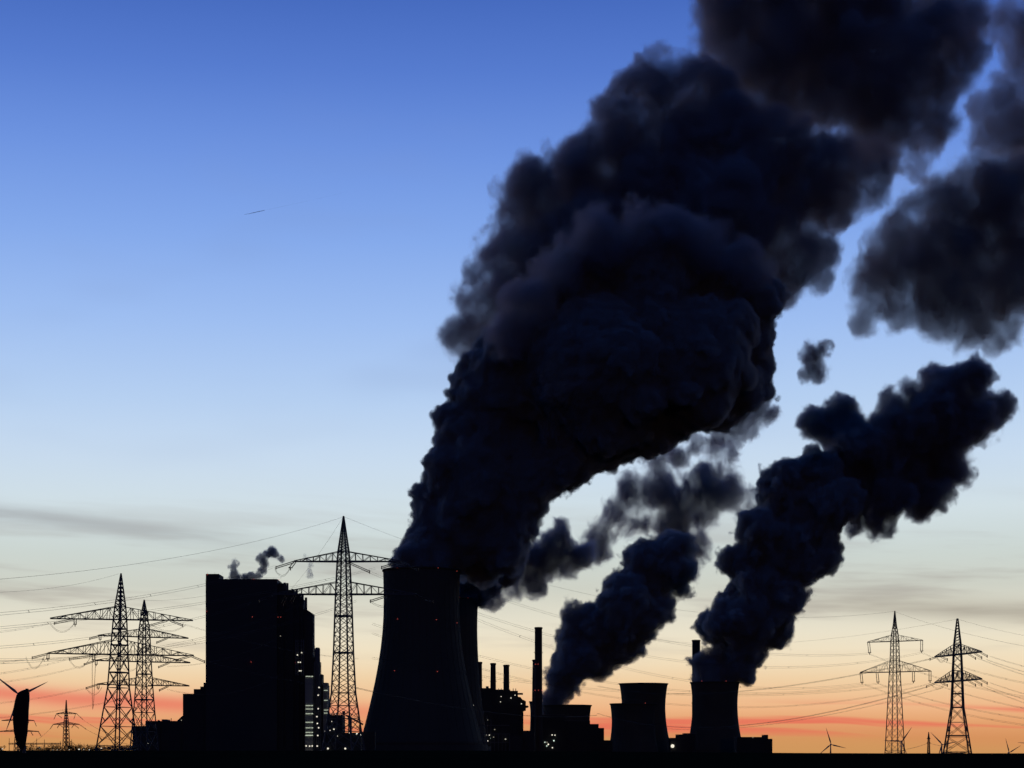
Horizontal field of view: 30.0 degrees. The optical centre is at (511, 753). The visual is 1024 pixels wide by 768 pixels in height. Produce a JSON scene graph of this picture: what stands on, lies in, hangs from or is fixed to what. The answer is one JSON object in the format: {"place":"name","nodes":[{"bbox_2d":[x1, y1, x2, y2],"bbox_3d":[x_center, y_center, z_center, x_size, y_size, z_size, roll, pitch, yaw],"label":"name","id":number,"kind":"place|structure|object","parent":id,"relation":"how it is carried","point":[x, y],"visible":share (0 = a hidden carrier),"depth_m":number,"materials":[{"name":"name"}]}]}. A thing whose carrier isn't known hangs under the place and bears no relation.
{"place":"outdoors","nodes":[
{"label":"outdoors","id":0,"kind":"place"},
{"bbox_2d":[352,687,595,716],"bbox_3d":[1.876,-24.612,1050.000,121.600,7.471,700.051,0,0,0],"label":"power cable","id":1,"kind":"object","parent":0,"point":[459,707],"visible":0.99,"depth_m":882.63,"materials":[{"name":"metal"}]},
{"bbox_2d":[0,750,1023,767],"bbox_3d":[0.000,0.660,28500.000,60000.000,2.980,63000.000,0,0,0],"label":"ground","id":2,"kind":"structure","parent":0,"point":[312,759],"depth_m":344.23,"materials":[{"name":"soil"}]},
{"bbox_2d":[0,719,40,750],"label":"lattice pylon","id":3,"kind":"object","parent":2,"relation":"on","point":[17,747],"visible":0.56,"depth_m":1899.12,"materials":[{"name":"metal"}]},
{"bbox_2d":[13,689,29,752],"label":"covered mast","id":4,"kind":"object","parent":2,"relation":"on","point":[21,714],"visible":0.94,"depth_m":419.03,"materials":[{"name":"fabric"}]},
{"bbox_2d":[0,679,46,750],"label":"wind turbine","id":5,"kind":"object","parent":2,"relation":"on","point":[13,689],"visible":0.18,"depth_m":2595.88,"materials":[{"name":"black metal"}]},
{"bbox_2d":[8,739,71,750],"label":"substation gantry","id":6,"kind":"object","parent":2,"relation":"on","point":[36,744],"visible":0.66,"depth_m":1699.82,"materials":[{"name":"metal"}]},
{"bbox_2d":[51,700,85,750],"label":"lattice pylon","id":7,"kind":"object","parent":2,"relation":"on","point":[66,722],"visible":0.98,"depth_m":1959.12,"materials":[{"name":"metal"}]},
{"bbox_2d":[63,740,76,749],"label":"deciduous tree","id":8,"kind":"object","parent":2,"relation":"on","point":[67,744],"visible":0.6,"depth_m":1495.28,"materials":[{"name":"plant"}]},
{"bbox_2d":[26,573,204,750],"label":"lattice pylon","id":9,"kind":"object","parent":2,"relation":"on","point":[120,604],"visible":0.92,"depth_m":771.32,"materials":[{"name":"metal"}]},
{"bbox_2d":[182,623,358,658],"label":"power cable","id":10,"kind":"object","parent":9,"relation":"hanging from","point":[258,643],"visible":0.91,"depth_m":886.46,"materials":[{"name":"metal"}]},
{"bbox_2d":[206,660,358,687],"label":"power cable","id":11,"kind":"object","parent":9,"relation":"attached to","point":[275,678],"visible":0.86,"depth_m":895.21,"materials":[{"name":"metal"}]},
{"bbox_2d":[85,600,189,750],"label":"lattice pylon","id":12,"kind":"object","parent":2,"relation":"on","point":[142,673],"visible":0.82,"depth_m":904.73,"materials":[{"name":"metal"}]},
{"bbox_2d":[133,716,182,750],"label":"turbine hall","id":13,"kind":"structure","parent":2,"relation":"on","point":[170,735],"depth_m":1838.00,"materials":[{"name":"metal"}]},
{"bbox_2d":[183,572,329,750],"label":"boiler house","id":14,"kind":"structure","parent":2,"relation":"on","point":[272,713],"depth_m":1834.00,"materials":[{"name":"metal"}]},
{"bbox_2d":[258,516,433,750],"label":"lattice pylon","id":15,"kind":"object","parent":2,"relation":"on","point":[343,537],"visible":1,"depth_m":649.28,"materials":[{"name":"metal"}]},
{"bbox_2d":[7,600,256,647],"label":"power cable","id":16,"kind":"object","parent":15,"relation":"attached to","point":[126,631],"visible":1,"depth_m":530.41,"materials":[{"name":"metal"}]},
{"bbox_2d":[0,567,271,614],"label":"power cable","id":17,"kind":"object","parent":15,"relation":"hanging from","point":[129,597],"visible":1,"depth_m":504.87,"materials":[{"name":"metal"}]},
{"bbox_2d":[0,601,305,660],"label":"power cable","id":18,"kind":"object","parent":15,"relation":"hanging from","point":[139,649],"visible":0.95,"depth_m":541.73,"materials":[{"name":"metal"}]},
{"bbox_2d":[6,517,341,578],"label":"power cable","id":19,"kind":"object","parent":15,"relation":"attached to","point":[163,559],"visible":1,"depth_m":512.85,"materials":[{"name":"metal"}]},
{"bbox_2d":[0,602,354,663],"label":"power cable","id":20,"kind":"object","parent":15,"relation":"attached to","point":[163,647],"visible":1,"depth_m":524.01,"materials":[{"name":"metal"}]},
{"bbox_2d":[1,568,371,628],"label":"power cable","id":21,"kind":"object","parent":15,"relation":"hanging from","point":[167,607],"visible":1,"depth_m":517.17,"materials":[{"name":"metal"}]},
{"bbox_2d":[348,518,893,617],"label":"power cable","id":22,"kind":"object","parent":15,"relation":"attached to","point":[636,603],"visible":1,"depth_m":737.20,"materials":[{"name":"metal"}]},
{"bbox_2d":[373,623,875,693],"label":"power cable","id":23,"kind":"object","parent":15,"relation":"attached to","point":[607,681],"visible":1,"depth_m":720.56,"materials":[{"name":"metal"}]},
{"bbox_2d":[417,568,866,655],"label":"power cable","id":24,"kind":"object","parent":15,"relation":"attached to","point":[621,631],"visible":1,"depth_m":714.18,"materials":[{"name":"metal"}]},
{"bbox_2d":[368,570,916,667],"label":"power cable","id":25,"kind":"object","parent":15,"relation":"hanging from","point":[635,653],"visible":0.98,"depth_m":727.56,"materials":[{"name":"metal"}]},
{"bbox_2d":[435,600,859,688],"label":"power cable","id":26,"kind":"object","parent":15,"relation":"attached to","point":[634,669],"visible":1,"depth_m":715.23,"materials":[{"name":"metal"}]},
{"bbox_2d":[321,711,374,750],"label":"coal handling building","id":27,"kind":"structure","parent":2,"relation":"on","point":[369,740],"depth_m":1501.00,"materials":[{"name":"metal"}]},
{"bbox_2d":[363,566,487,750],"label":"cooling tower","id":28,"kind":"structure","parent":2,"relation":"on","point":[395,723],"depth_m":1797.90,"materials":[{"name":"concrete"}]},
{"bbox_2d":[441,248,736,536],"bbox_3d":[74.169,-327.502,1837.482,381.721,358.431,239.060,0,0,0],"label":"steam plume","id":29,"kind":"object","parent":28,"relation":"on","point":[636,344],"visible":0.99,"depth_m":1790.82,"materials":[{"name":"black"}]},
{"bbox_2d":[459,597,490,750],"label":"cooling tower","id":30,"kind":"structure","parent":2,"relation":"on","point":[468,625],"depth_m":2168.04,"materials":[{"name":"concrete"}]},
{"bbox_2d":[475,705,509,750],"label":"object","id":31,"kind":"structure","parent":2,"relation":"on","point":[487,733],"depth_m":2009.65,"materials":[{"name":"metal"}]},
{"bbox_2d":[473,686,533,750],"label":"old boiler house","id":32,"kind":"structure","parent":2,"relation":"on","point":[501,701],"depth_m":2471.00,"materials":[{"name":"metal"}]},
{"bbox_2d":[478,662,482,687],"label":"chimney","id":33,"kind":"object","parent":32,"relation":"on","point":[480,669],"visible":0.25,"depth_m":2496.91,"materials":[{"name":"concrete"}]},
{"bbox_2d":[490,663,496,688],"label":"chimney","id":34,"kind":"object","parent":32,"relation":"on","point":[493,681],"visible":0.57,"depth_m":2496.99,"materials":[{"name":"concrete"}]},
{"bbox_2d":[503,665,509,688],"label":"chimney","id":35,"kind":"object","parent":32,"relation":"on","point":[506,677],"visible":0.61,"depth_m":2496.60,"materials":[{"name":"concrete"}]},
{"bbox_2d":[531,659,534,714],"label":"chimney","id":36,"kind":"object","parent":2,"relation":"on","point":[533,692],"visible":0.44,"depth_m":2696.24,"materials":[{"name":"concrete"}]},
{"bbox_2d":[534,627,542,750],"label":"chimney","id":37,"kind":"object","parent":2,"relation":"on","point":[538,694],"visible":0.99,"depth_m":2545.62,"materials":[{"name":"concrete"}]},
{"bbox_2d":[529,701,563,730],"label":"cooling tower","id":38,"kind":"structure","parent":2,"relation":"on","point":[551,702],"depth_m":3276.65,"materials":[{"name":"concrete"}]},
{"bbox_2d":[531,715,589,750],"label":"workshop","id":39,"kind":"structure","parent":2,"relation":"on","point":[559,733],"depth_m":2600.00,"materials":[{"name":"metal"}]},
{"bbox_2d":[542,704,591,720],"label":"cooling tower","id":40,"kind":"structure","parent":2,"relation":"on","point":[569,710],"depth_m":2868.87,"materials":[{"name":"concrete"}]},
{"bbox_2d":[590,724,612,751],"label":"office block","id":41,"kind":"structure","parent":2,"relation":"on","point":[598,743],"depth_m":2650.00,"materials":[{"name":"metal"}]},
{"bbox_2d":[609,703,658,751],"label":"cooling tower","id":42,"kind":"structure","parent":2,"relation":"on","point":[627,736],"depth_m":2751.62,"materials":[{"name":"concrete"}]},
{"bbox_2d":[619,683,668,751],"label":"cooling tower","id":43,"kind":"structure","parent":2,"relation":"on","point":[662,738],"depth_m":2921.49,"materials":[{"name":"concrete"}]},
{"bbox_2d":[669,733,694,751],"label":"pump house","id":44,"kind":"structure","parent":2,"relation":"on","point":[683,742],"depth_m":2701.50,"materials":[{"name":"metal"}]},
{"bbox_2d":[691,640,700,703],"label":"chimney","id":45,"kind":"object","parent":2,"relation":"on","point":[696,665],"visible":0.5,"depth_m":2994.47,"materials":[{"name":"concrete"}]},
{"bbox_2d":[690,681,740,751],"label":"cooling tower","id":46,"kind":"structure","parent":2,"relation":"on","point":[707,713],"depth_m":2818.41,"materials":[{"name":"concrete"}]},
{"bbox_2d":[734,735,771,752],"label":"storage hall","id":47,"kind":"structure","parent":2,"relation":"on","point":[763,744],"depth_m":2700.00,"materials":[{"name":"metal"}]},
{"bbox_2d":[821,729,843,752],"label":"wind turbine","id":48,"kind":"object","parent":2,"relation":"on","point":[830,744],"visible":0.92,"depth_m":5196.02,"materials":[{"name":"grey metal"}]},
{"bbox_2d":[860,612,931,752],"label":"lattice pylon","id":49,"kind":"object","parent":2,"relation":"on","point":[894,627],"visible":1,"depth_m":819.69,"materials":[{"name":"metal"}]},
{"bbox_2d":[374,657,909,695],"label":"power cable","id":50,"kind":"object","parent":49,"relation":"attached to","point":[628,692],"visible":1,"depth_m":720.47,"materials":[{"name":"metal"}]},
{"bbox_2d":[376,634,928,707],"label":"power cable","id":51,"kind":"object","parent":49,"relation":"attached to","point":[633,699],"visible":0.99,"depth_m":722.20,"materials":[{"name":"metal"}]},
{"bbox_2d":[863,684,1023,725],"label":"power cable","id":52,"kind":"object","parent":49,"relation":"attached to","point":[950,710],"visible":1,"depth_m":714.86,"materials":[{"name":"metal"}]},
{"bbox_2d":[874,656,1020,696],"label":"power cable","id":53,"kind":"object","parent":49,"relation":"attached to","point":[949,681],"visible":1,"depth_m":710.07,"materials":[{"name":"metal"}]},
{"bbox_2d":[888,727,911,751],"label":"wind turbine","id":54,"kind":"object","parent":2,"relation":"on","point":[901,741],"visible":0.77,"depth_m":4996.14,"materials":[{"name":"grey metal"}]},
{"bbox_2d":[927,732,929,752],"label":"lattice pylon","id":55,"kind":"object","parent":2,"relation":"on","point":[928,743],"visible":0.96,"depth_m":3199.05,"materials":[{"name":"metal"}]},
{"bbox_2d":[932,734,957,752],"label":"wind turbine","id":56,"kind":"object","parent":2,"relation":"on","point":[941,744],"visible":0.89,"depth_m":4995.94,"materials":[{"name":"grey metal"}]},
{"bbox_2d":[926,618,987,752],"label":"lattice pylon","id":57,"kind":"object","parent":2,"relation":"on","point":[961,680],"visible":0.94,"depth_m":798.66,"materials":[{"name":"metal"}]},
{"bbox_2d":[598,687,925,727],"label":"power cable","id":58,"kind":"object","parent":57,"relation":"attached to","point":[777,721],"visible":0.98,"depth_m":1008.42,"materials":[{"name":"metal"}]},
{"bbox_2d":[603,658,930,693],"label":"power cable","id":59,"kind":"object","parent":57,"relation":"attached to","point":[774,687],"visible":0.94,"depth_m":1026.89,"materials":[{"name":"metal"}]},
{"bbox_2d":[598,619,955,643],"bbox_3d":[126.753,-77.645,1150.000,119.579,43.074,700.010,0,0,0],"label":"power cable","id":60,"kind":"object","parent":57,"relation":"attached to","point":[800,641],"visible":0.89,"depth_m":969.49,"materials":[{"name":"metal"}]},
{"bbox_2d":[650,688,941,729],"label":"power cable","id":61,"kind":"object","parent":57,"relation":"attached to","point":[818,716],"visible":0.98,"depth_m":988.06,"materials":[{"name":"metal"}]},
{"bbox_2d":[882,685,1021,718],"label":"power cable","id":62,"kind":"object","parent":57,"relation":"attached to","point":[951,704],"visible":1,"depth_m":723.23,"materials":[{"name":"metal"}]},
{"bbox_2d":[922,653,1019,682],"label":"power cable","id":63,"kind":"object","parent":57,"relation":"attached to","point":[971,669],"visible":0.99,"depth_m":739.59,"materials":[{"name":"metal"}]},
{"bbox_2d":[930,682,1022,708],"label":"power cable","id":64,"kind":"object","parent":57,"relation":"attached to","point":[976,697],"visible":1,"depth_m":750.11,"materials":[{"name":"metal"}]},
{"bbox_2d":[0,0,1023,752],"label":"sky","id":65,"kind":"structure","parent":0,"point":[262,262],"materials":[{"name":"blue"}]},
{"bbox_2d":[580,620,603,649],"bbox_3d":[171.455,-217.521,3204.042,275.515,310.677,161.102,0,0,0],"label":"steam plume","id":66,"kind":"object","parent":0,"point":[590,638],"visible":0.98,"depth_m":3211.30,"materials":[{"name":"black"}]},
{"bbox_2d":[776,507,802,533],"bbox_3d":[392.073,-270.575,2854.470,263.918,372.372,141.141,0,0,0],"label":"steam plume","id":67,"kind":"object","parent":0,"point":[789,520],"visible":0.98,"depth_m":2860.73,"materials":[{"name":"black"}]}
]}

